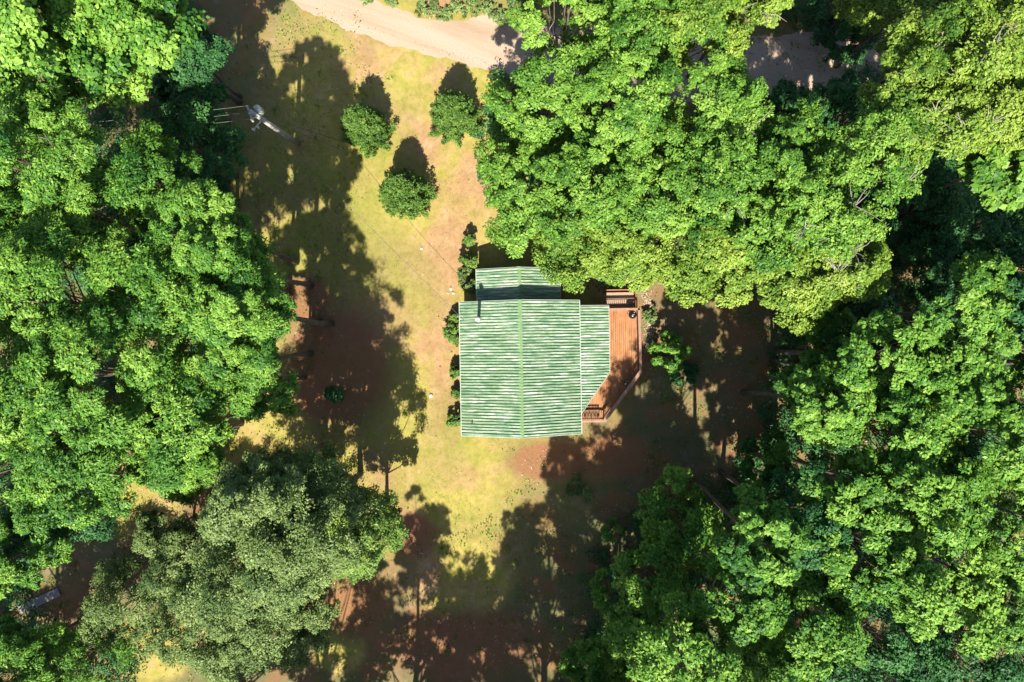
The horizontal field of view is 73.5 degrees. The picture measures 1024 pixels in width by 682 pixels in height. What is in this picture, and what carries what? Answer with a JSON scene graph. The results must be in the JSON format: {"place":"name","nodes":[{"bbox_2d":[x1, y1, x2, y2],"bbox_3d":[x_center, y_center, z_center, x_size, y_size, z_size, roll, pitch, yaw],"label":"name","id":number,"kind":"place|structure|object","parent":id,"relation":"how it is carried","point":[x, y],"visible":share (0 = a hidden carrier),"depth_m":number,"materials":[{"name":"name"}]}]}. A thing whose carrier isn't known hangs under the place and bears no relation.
{"place":"outdoors","nodes":[
{"label":"outdoors","id":0,"kind":"place"},
{"bbox_2d":[0,0,1023,681],"bbox_3d":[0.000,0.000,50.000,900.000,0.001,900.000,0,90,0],"label":"ground","id":1,"kind":"structure","parent":0,"point":[394,340],"depth_m":50.00,"materials":[{"name":"green plant"}]},
{"bbox_2d":[0,613,82,681],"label":"broadleaf tree","id":2,"kind":"object","parent":1,"relation":"on","point":[15,651],"visible":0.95,"depth_m":42.24,"materials":[{"name":"green plant"}]},
{"bbox_2d":[0,316,114,452],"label":"broadleaf tree","id":3,"kind":"object","parent":1,"relation":"on","point":[12,421],"visible":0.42,"depth_m":32.18,"materials":[{"name":"green plant"}]},
{"bbox_2d":[0,514,119,599],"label":"broadleaf tree","id":4,"kind":"object","parent":1,"relation":"on","point":[14,574],"visible":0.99,"depth_m":38.93,"materials":[{"name":"green plant"}]},
{"bbox_2d":[0,204,120,370],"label":"broadleaf tree","id":5,"kind":"object","parent":1,"relation":"on","point":[17,255],"visible":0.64,"depth_m":33.07,"materials":[{"name":"green plant"}]},
{"bbox_2d":[0,468,122,566],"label":"broadleaf tree","id":6,"kind":"object","parent":1,"relation":"on","point":[62,532],"visible":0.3,"depth_m":41.24,"materials":[{"name":"green plant"}]},
{"bbox_2d":[0,86,132,249],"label":"broadleaf tree","id":7,"kind":"object","parent":1,"relation":"on","point":[42,169],"visible":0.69,"depth_m":33.92,"materials":[{"name":"green plant"}]},
{"bbox_2d":[2,618,137,681],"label":"broadleaf tree","id":8,"kind":"object","parent":1,"relation":"on","point":[49,635],"visible":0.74,"depth_m":44.41,"materials":[{"name":"green plant"}]},
{"bbox_2d":[0,429,153,544],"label":"broadleaf tree","id":9,"kind":"object","parent":1,"relation":"on","point":[23,510],"visible":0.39,"depth_m":34.68,"materials":[{"name":"green plant"}]},
{"bbox_2d":[0,0,158,135],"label":"broadleaf tree","id":10,"kind":"object","parent":1,"relation":"on","point":[23,36],"visible":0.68,"depth_m":34.84,"materials":[{"name":"green plant"}]},
{"bbox_2d":[24,163,137,277],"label":"broadleaf tree","id":11,"kind":"object","parent":1,"relation":"on","point":[75,211],"visible":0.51,"depth_m":35.61,"materials":[{"name":"green plant"}]},
{"bbox_2d":[0,376,188,531],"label":"broadleaf tree","id":12,"kind":"object","parent":1,"relation":"on","point":[96,467],"visible":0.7,"depth_m":33.12,"materials":[{"name":"green plant"}]},
{"bbox_2d":[10,292,225,450],"bbox_3d":[-20.194,1.621,40.294,6.910,19.430,8.140,0,90,0],"label":"broadleaf tree","id":13,"kind":"object","parent":1,"relation":"on","point":[78,365],"visible":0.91,"depth_m":32.37,"materials":[{"name":"green plant"}]},
{"bbox_2d":[75,557,169,650],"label":"broadleaf tree","id":14,"kind":"object","parent":1,"relation":"on","point":[92,617],"visible":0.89,"depth_m":45.55,"materials":[{"name":"green plant"}]},
{"bbox_2d":[81,241,195,388],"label":"broadleaf tree","id":15,"kind":"object","parent":1,"relation":"on","point":[119,267],"visible":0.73,"depth_m":33.20,"materials":[{"name":"green plant"}]},
{"bbox_2d":[41,0,242,104],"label":"broadleaf tree","id":16,"kind":"object","parent":1,"relation":"on","point":[154,44],"visible":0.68,"depth_m":35.09,"materials":[{"name":"green plant"}]},
{"bbox_2d":[130,508,196,570],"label":"broadleaf tree","id":17,"kind":"object","parent":1,"relation":"on","point":[143,543],"visible":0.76,"depth_m":44.55,"materials":[{"name":"green plant"}]},
{"bbox_2d":[102,118,239,242],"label":"broadleaf tree","id":18,"kind":"object","parent":1,"relation":"on","point":[147,139],"visible":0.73,"depth_m":36.47,"materials":[{"name":"green plant"}]},
{"bbox_2d":[137,516,240,622],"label":"broadleaf tree","id":19,"kind":"object","parent":1,"relation":"on","point":[156,584],"visible":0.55,"depth_m":43.31,"materials":[{"name":"green plant"}]},
{"bbox_2d":[126,88,253,211],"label":"broadleaf tree","id":20,"kind":"object","parent":1,"relation":"on","point":[188,124],"visible":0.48,"depth_m":42.19,"materials":[{"name":"green plant"}]},
{"bbox_2d":[113,345,275,491],"bbox_3d":[-17.791,4.035,41.569,6.008,16.897,7.753,0,90,0],"label":"broadleaf tree","id":21,"kind":"object","parent":1,"relation":"on","point":[177,385],"visible":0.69,"depth_m":34.55,"materials":[{"name":"green plant"}]},
{"bbox_2d":[155,18,242,97],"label":"broadleaf tree","id":22,"kind":"object","parent":1,"relation":"on","point":[185,73],"visible":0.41,"depth_m":41.05,"materials":[{"name":"green plant"}]},
{"bbox_2d":[138,560,273,679],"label":"broadleaf tree","id":23,"kind":"object","parent":1,"relation":"on","point":[185,650],"visible":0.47,"depth_m":41.66,"materials":[{"name":"green plant"}]},
{"bbox_2d":[141,177,299,265],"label":"broadleaf tree","id":24,"kind":"object","parent":1,"relation":"on","point":[209,202],"visible":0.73,"depth_m":32.59,"materials":[{"name":"green plant"}]},
{"bbox_2d":[170,216,313,313],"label":"broadleaf tree","id":25,"kind":"object","parent":1,"relation":"on","point":[199,252],"visible":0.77,"depth_m":31.78,"materials":[{"name":"green plant"}]},
{"bbox_2d":[183,330,313,416],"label":"broadleaf tree","id":26,"kind":"object","parent":1,"relation":"on","point":[260,366],"visible":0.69,"depth_m":35.73,"materials":[{"name":"green plant"}]},
{"bbox_2d":[170,254,334,345],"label":"broadleaf tree","id":27,"kind":"object","parent":1,"relation":"on","point":[220,324],"visible":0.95,"depth_m":32.04,"materials":[{"name":"green plant"}]},
{"bbox_2d":[208,346,306,422],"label":"broadleaf tree","id":28,"kind":"object","parent":1,"relation":"on","point":[282,391],"visible":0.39,"depth_m":38.81,"materials":[{"name":"green plant"}]},
{"bbox_2d":[205,555,315,678],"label":"broadleaf tree","id":29,"kind":"object","parent":1,"relation":"on","point":[243,634],"visible":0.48,"depth_m":40.89,"materials":[{"name":"green plant"}]},
{"bbox_2d":[195,441,328,547],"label":"broadleaf tree","id":30,"kind":"object","parent":1,"relation":"on","point":[229,504],"visible":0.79,"depth_m":33.54,"materials":[{"name":"green plant"}]},
{"bbox_2d":[174,444,355,626],"bbox_3d":[-13.136,11.469,41.892,11.226,16.253,7.914,-38,90,0],"label":"broadleaf tree","id":31,"kind":"object","parent":1,"relation":"on","point":[258,587],"visible":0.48,"depth_m":36.32,"materials":[{"name":"green plant"}]},
{"bbox_2d":[229,270,322,353],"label":"broadleaf tree","id":32,"kind":"object","parent":1,"relation":"on","point":[279,324],"visible":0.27,"depth_m":35.62,"materials":[{"name":"green plant"}]},
{"bbox_2d":[273,574,341,653],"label":"broadleaf tree","id":33,"kind":"object","parent":1,"relation":"on","point":[317,621],"visible":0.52,"depth_m":42.68,"materials":[{"name":"green plant"}]},
{"bbox_2d":[238,441,383,595],"bbox_3d":[-11.018,9.926,41.322,6.031,17.392,7.246,-42,90,0],"label":"broadleaf tree","id":34,"kind":"object","parent":1,"relation":"on","point":[283,547],"visible":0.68,"depth_m":34.42,"materials":[{"name":"green plant"}]},
{"bbox_2d":[321,484,409,584],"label":"broadleaf tree","id":35,"kind":"object","parent":1,"relation":"on","point":[371,553],"visible":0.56,"depth_m":39.85,"materials":[{"name":"green plant"}]},
{"bbox_2d":[339,101,396,159],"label":"bush","id":36,"kind":"object","parent":1,"relation":"on","point":[362,122],"visible":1,"depth_m":46.97,"materials":[{"name":"green plant"}]},
{"bbox_2d":[377,168,437,220],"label":"bush","id":37,"kind":"object","parent":1,"relation":"on","point":[403,191],"visible":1,"depth_m":47.13,"materials":[{"name":"green plant"}]},
{"bbox_2d":[427,88,484,148],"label":"bush","id":38,"kind":"object","parent":1,"relation":"on","point":[452,115],"visible":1,"depth_m":46.80,"materials":[{"name":"green plant"}]},
{"bbox_2d":[40,5,964,680],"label":"fallen leaves","id":39,"kind":"object","parent":1,"relation":"on","point":[422,379],"visible":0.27,"depth_m":49.99,"materials":[{"name":"brown plant"}]},
{"bbox_2d":[43,1,970,681],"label":"weeds","id":40,"kind":"object","parent":1,"relation":"on","point":[359,415],"visible":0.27,"depth_m":49.94,"materials":[{"name":"green plant"}]},
{"bbox_2d":[0,0,1023,681],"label":"undergrowth","id":41,"kind":"object","parent":1,"relation":"on","point":[596,630],"visible":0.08,"depth_m":49.27,"materials":[{"name":"green plant"}]},
{"bbox_2d":[472,136,595,258],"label":"broadleaf tree","id":42,"kind":"object","parent":1,"relation":"on","point":[499,166],"visible":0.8,"depth_m":39.30,"materials":[{"name":"green plant"}]},
{"bbox_2d":[459,266,609,438],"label":"cabin","id":43,"kind":"object","parent":1,"relation":"on","point":[534,355],"visible":0.99,"depth_m":46.40,"materials":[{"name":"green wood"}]},
{"bbox_2d":[479,16,598,154],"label":"broadleaf tree","id":44,"kind":"object","parent":1,"relation":"on","point":[541,132],"visible":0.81,"depth_m":38.10,"materials":[{"name":"green plant"}]},
{"bbox_2d":[504,0,619,86],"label":"broadleaf tree","id":45,"kind":"object","parent":1,"relation":"on","point":[592,10],"visible":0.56,"depth_m":37.55,"materials":[{"name":"green plant"}]},
{"bbox_2d":[526,186,626,293],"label":"broadleaf tree","id":46,"kind":"object","parent":1,"relation":"on","point":[571,276],"visible":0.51,"depth_m":40.31,"materials":[{"name":"green plant"}]},
{"bbox_2d":[524,111,639,246],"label":"broadleaf tree","id":47,"kind":"object","parent":1,"relation":"on","point":[575,161],"visible":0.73,"depth_m":37.07,"materials":[{"name":"green plant"}]},
{"bbox_2d":[557,636,635,681],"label":"broadleaf tree","id":48,"kind":"object","parent":1,"relation":"on","point":[594,655],"visible":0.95,"depth_m":44.59,"materials":[{"name":"green plant"}]},
{"bbox_2d":[582,289,641,422],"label":"wooden deck","id":49,"kind":"structure","parent":1,"relation":"on","point":[625,364],"depth_m":49.30,"materials":[{"name":"brown wood"}]},
{"bbox_2d":[560,41,682,174],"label":"broadleaf tree","id":50,"kind":"object","parent":1,"relation":"on","point":[640,116],"visible":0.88,"depth_m":35.64,"materials":[{"name":"green plant"}]},
{"bbox_2d":[567,193,675,293],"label":"broadleaf tree","id":51,"kind":"object","parent":1,"relation":"on","point":[638,273],"visible":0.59,"depth_m":39.56,"materials":[{"name":"green plant"}]},
{"bbox_2d":[588,536,690,626],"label":"broadleaf tree","id":52,"kind":"object","parent":1,"relation":"on","point":[670,578],"visible":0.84,"depth_m":41.90,"materials":[{"name":"green plant"}]},
{"bbox_2d":[601,582,683,667],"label":"broadleaf tree","id":53,"kind":"object","parent":1,"relation":"on","point":[622,627],"visible":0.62,"depth_m":40.99,"materials":[{"name":"green plant"}]},
{"bbox_2d":[579,0,732,109],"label":"broadleaf tree","id":54,"kind":"object","parent":1,"relation":"on","point":[635,18],"visible":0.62,"depth_m":36.12,"materials":[{"name":"green plant"}]},
{"bbox_2d":[586,107,726,253],"bbox_3d":[8.014,-9.080,42.876,7.842,14.299,8.418,0,90,0],"label":"broadleaf tree","id":55,"kind":"object","parent":1,"relation":"on","point":[676,169],"visible":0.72,"depth_m":36.66,"materials":[{"name":"green plant"}]},
{"bbox_2d":[632,463,724,577],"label":"broadleaf tree","id":56,"kind":"object","parent":1,"relation":"on","point":[701,527],"visible":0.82,"depth_m":43.16,"materials":[{"name":"green plant"}]},
{"bbox_2d":[625,566,743,681],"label":"broadleaf tree","id":57,"kind":"object","parent":1,"relation":"on","point":[700,653],"visible":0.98,"depth_m":33.36,"materials":[{"name":"green plant"}]},
{"bbox_2d":[639,213,746,308],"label":"broadleaf tree","id":58,"kind":"object","parent":1,"relation":"on","point":[679,270],"visible":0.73,"depth_m":39.70,"materials":[{"name":"green plant"}]},
{"bbox_2d":[629,0,761,102],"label":"broadleaf tree","id":59,"kind":"object","parent":1,"relation":"on","point":[738,31],"visible":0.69,"depth_m":37.00,"materials":[{"name":"green plant"}]},
{"bbox_2d":[654,48,774,157],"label":"broadleaf tree","id":60,"kind":"object","parent":1,"relation":"on","point":[724,107],"visible":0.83,"depth_m":36.33,"materials":[{"name":"green plant"}]},
{"bbox_2d":[660,110,780,228],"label":"broadleaf tree","id":61,"kind":"object","parent":1,"relation":"on","point":[725,183],"visible":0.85,"depth_m":35.62,"materials":[{"name":"green plant"}]},
{"bbox_2d":[670,517,792,646],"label":"broadleaf tree","id":62,"kind":"object","parent":1,"relation":"on","point":[756,609],"visible":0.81,"depth_m":34.73,"materials":[{"name":"green plant"}]},
{"bbox_2d":[695,221,786,309],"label":"broadleaf tree","id":63,"kind":"object","parent":1,"relation":"on","point":[732,291],"visible":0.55,"depth_m":38.61,"materials":[{"name":"green plant"}]},
{"bbox_2d":[689,478,815,588],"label":"broadleaf tree","id":64,"kind":"object","parent":1,"relation":"on","point":[784,527],"visible":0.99,"depth_m":33.99,"materials":[{"name":"green plant"}]},
{"bbox_2d":[710,155,827,274],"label":"broadleaf tree","id":65,"kind":"object","parent":1,"relation":"on","point":[770,259],"visible":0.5,"depth_m":36.52,"materials":[{"name":"green plant"}]},
{"bbox_2d":[722,602,817,681],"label":"broadleaf tree","id":66,"kind":"object","parent":1,"relation":"on","point":[751,671],"visible":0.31,"depth_m":39.27,"materials":[{"name":"green plant"}]},
{"bbox_2d":[738,427,802,509],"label":"broadleaf tree","id":67,"kind":"object","parent":1,"relation":"on","point":[775,455],"visible":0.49,"depth_m":44.12,"materials":[{"name":"green plant"}]},
{"bbox_2d":[736,96,832,216],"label":"broadleaf tree","id":68,"kind":"object","parent":1,"relation":"on","point":[782,127],"visible":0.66,"depth_m":35.84,"materials":[{"name":"green plant"}]},
{"bbox_2d":[717,459,853,570],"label":"broadleaf tree","id":69,"kind":"object","parent":1,"relation":"on","point":[807,559],"visible":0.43,"depth_m":36.13,"materials":[{"name":"green plant"}]},
{"bbox_2d":[742,221,857,336],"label":"broadleaf tree","id":70,"kind":"object","parent":1,"relation":"on","point":[818,294],"visible":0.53,"depth_m":37.09,"materials":[{"name":"green plant"}]},
{"bbox_2d":[741,359,877,449],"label":"broadleaf tree","id":71,"kind":"object","parent":1,"relation":"on","point":[845,426],"visible":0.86,"depth_m":35.91,"materials":[{"name":"green plant"}]},
{"bbox_2d":[761,567,872,681],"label":"broadleaf tree","id":72,"kind":"object","parent":1,"relation":"on","point":[842,637],"visible":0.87,"depth_m":35.73,"materials":[{"name":"green plant"}]},
{"bbox_2d":[750,440,892,528],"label":"broadleaf tree","id":73,"kind":"object","parent":1,"relation":"on","point":[842,495],"visible":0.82,"depth_m":35.53,"materials":[{"name":"green plant"}]},
{"bbox_2d":[770,316,879,409],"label":"broadleaf tree","id":74,"kind":"object","parent":1,"relation":"on","point":[813,358],"visible":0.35,"depth_m":40.02,"materials":[{"name":"green plant"}]},
{"bbox_2d":[768,142,897,264],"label":"broadleaf tree","id":75,"kind":"object","parent":1,"relation":"on","point":[812,226],"visible":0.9,"depth_m":34.89,"materials":[{"name":"green plant"}]},
{"bbox_2d":[791,226,893,304],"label":"broadleaf tree","id":76,"kind":"object","parent":1,"relation":"on","point":[871,269],"visible":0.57,"depth_m":36.88,"materials":[{"name":"green plant"}]},
{"bbox_2d":[807,67,894,161],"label":"broadleaf tree","id":77,"kind":"object","parent":1,"relation":"on","point":[846,91],"visible":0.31,"depth_m":44.58,"materials":[{"name":"green plant"}]},
{"bbox_2d":[799,500,928,605],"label":"broadleaf tree","id":78,"kind":"object","parent":1,"relation":"on","point":[838,564],"visible":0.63,"depth_m":34.99,"materials":[{"name":"green plant"}]},
{"bbox_2d":[772,308,960,401],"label":"broadleaf tree","id":79,"kind":"object","parent":1,"relation":"on","point":[857,353],"visible":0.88,"depth_m":34.42,"materials":[{"name":"green plant"}]},
{"bbox_2d":[799,96,938,219],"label":"broadleaf tree","id":80,"kind":"object","parent":1,"relation":"on","point":[863,135],"visible":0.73,"depth_m":34.35,"materials":[{"name":"green plant"}]},
{"bbox_2d":[785,381,963,482],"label":"broadleaf tree","id":81,"kind":"object","parent":1,"relation":"on","point":[927,438],"visible":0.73,"depth_m":34.50,"materials":[{"name":"green plant"}]},
{"bbox_2d":[814,596,951,681],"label":"broadleaf tree","id":82,"kind":"object","parent":1,"relation":"on","point":[902,656],"visible":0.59,"depth_m":39.93,"materials":[{"name":"green plant"}]},
{"bbox_2d":[787,441,997,562],"bbox_3d":[20.611,8.139,40.849,6.194,18.317,6.057,19,90,0],"label":"broadleaf tree","id":83,"kind":"object","parent":1,"relation":"on","point":[953,499],"visible":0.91,"depth_m":33.49,"materials":[{"name":"green plant"}]},
{"bbox_2d":[822,44,970,171],"bbox_3d":[21.125,-11.855,41.592,5.404,16.837,6.641,0,90,0],"label":"broadleaf tree","id":84,"kind":"object","parent":1,"relation":"on","point":[929,61],"visible":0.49,"depth_m":34.55,"materials":[{"name":"green plant"}]},
{"bbox_2d":[834,0,966,68],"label":"broadleaf tree","id":85,"kind":"object","parent":1,"relation":"on","point":[862,13],"visible":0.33,"depth_m":41.30,"materials":[{"name":"green plant"}]},
{"bbox_2d":[809,0,1023,130],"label":"broadleaf tree","id":86,"kind":"object","parent":1,"relation":"on","point":[987,59],"visible":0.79,"depth_m":33.47,"materials":[{"name":"green plant"}]},
{"bbox_2d":[830,339,1009,437],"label":"broadleaf tree","id":87,"kind":"object","parent":1,"relation":"on","point":[975,365],"visible":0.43,"depth_m":33.94,"materials":[{"name":"green plant"}]},
{"bbox_2d":[827,63,1023,177],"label":"broadleaf tree","id":88,"kind":"object","parent":1,"relation":"on","point":[973,125],"visible":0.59,"depth_m":33.92,"materials":[{"name":"green plant"}]},
{"bbox_2d":[849,510,1007,659],"bbox_3d":[21.694,11.920,40.776,6.766,18.490,6.892,0,90,0],"label":"broadleaf tree","id":89,"kind":"object","parent":1,"relation":"on","point":[960,587],"visible":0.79,"depth_m":33.04,"materials":[{"name":"green plant"}]},
{"bbox_2d":[867,147,993,264],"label":"broadleaf tree","id":90,"kind":"object","parent":1,"relation":"on","point":[950,198],"visible":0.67,"depth_m":43.36,"materials":[{"name":"green plant"}]},
{"bbox_2d":[860,250,1017,362],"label":"broadleaf tree","id":91,"kind":"object","parent":1,"relation":"on","point":[979,327],"visible":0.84,"depth_m":34.08,"materials":[{"name":"green plant"}]},
{"bbox_2d":[864,453,1023,583],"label":"broadleaf tree","id":92,"kind":"object","parent":1,"relation":"on","point":[1006,528],"visible":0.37,"depth_m":34.92,"materials":[{"name":"green plant"}]},
{"bbox_2d":[899,213,995,307],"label":"broadleaf tree","id":93,"kind":"object","parent":1,"relation":"on","point":[936,277],"visible":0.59,"depth_m":44.42,"materials":[{"name":"green plant"}]},
{"bbox_2d":[877,378,1023,481],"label":"broadleaf tree","id":94,"kind":"object","parent":1,"relation":"on","point":[1009,427],"visible":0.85,"depth_m":33.17,"materials":[{"name":"green plant"}]},
{"bbox_2d":[877,304,1023,400],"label":"broadleaf tree","id":95,"kind":"object","parent":1,"relation":"on","point":[1013,377],"visible":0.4,"depth_m":34.44,"materials":[{"name":"green plant"}]},
{"bbox_2d":[879,58,1023,166],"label":"broadleaf tree","id":96,"kind":"object","parent":1,"relation":"on","point":[973,99],"visible":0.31,"depth_m":33.63,"materials":[{"name":"green plant"}]},
{"bbox_2d":[883,113,1023,212],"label":"broadleaf tree","id":97,"kind":"object","parent":1,"relation":"on","point":[991,182],"visible":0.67,"depth_m":35.93,"materials":[{"name":"green plant"}]},
{"bbox_2d":[892,538,1023,653],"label":"broadleaf tree","id":98,"kind":"object","parent":1,"relation":"on","point":[1013,626],"visible":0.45,"depth_m":36.21,"materials":[{"name":"green plant"}]},
{"bbox_2d":[924,170,1023,274],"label":"broadleaf tree","id":99,"kind":"object","parent":1,"relation":"on","point":[999,225],"visible":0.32,"depth_m":43.52,"materials":[{"name":"green plant"}]},
{"bbox_2d":[925,596,1023,681],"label":"broadleaf tree","id":100,"kind":"object","parent":1,"relation":"on","point":[1007,670],"visible":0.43,"depth_m":39.47,"materials":[{"name":"green plant"}]},
{"bbox_2d":[942,0,1023,87],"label":"broadleaf tree","id":101,"kind":"object","parent":1,"relation":"on","point":[1016,7],"visible":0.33,"depth_m":33.45,"materials":[{"name":"green plant"}]},
{"bbox_2d":[292,0,1014,103],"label":"road","id":102,"kind":"structure","parent":0,"point":[485,39],"depth_m":50.00,"materials":[{"name":"beige soil"}]},
{"bbox_2d":[810,6,879,66],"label":"broadleaf tree","id":103,"kind":"object","parent":102,"relation":"on","point":[826,36],"visible":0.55,"depth_m":47.44,"materials":[{"name":"green plant"}]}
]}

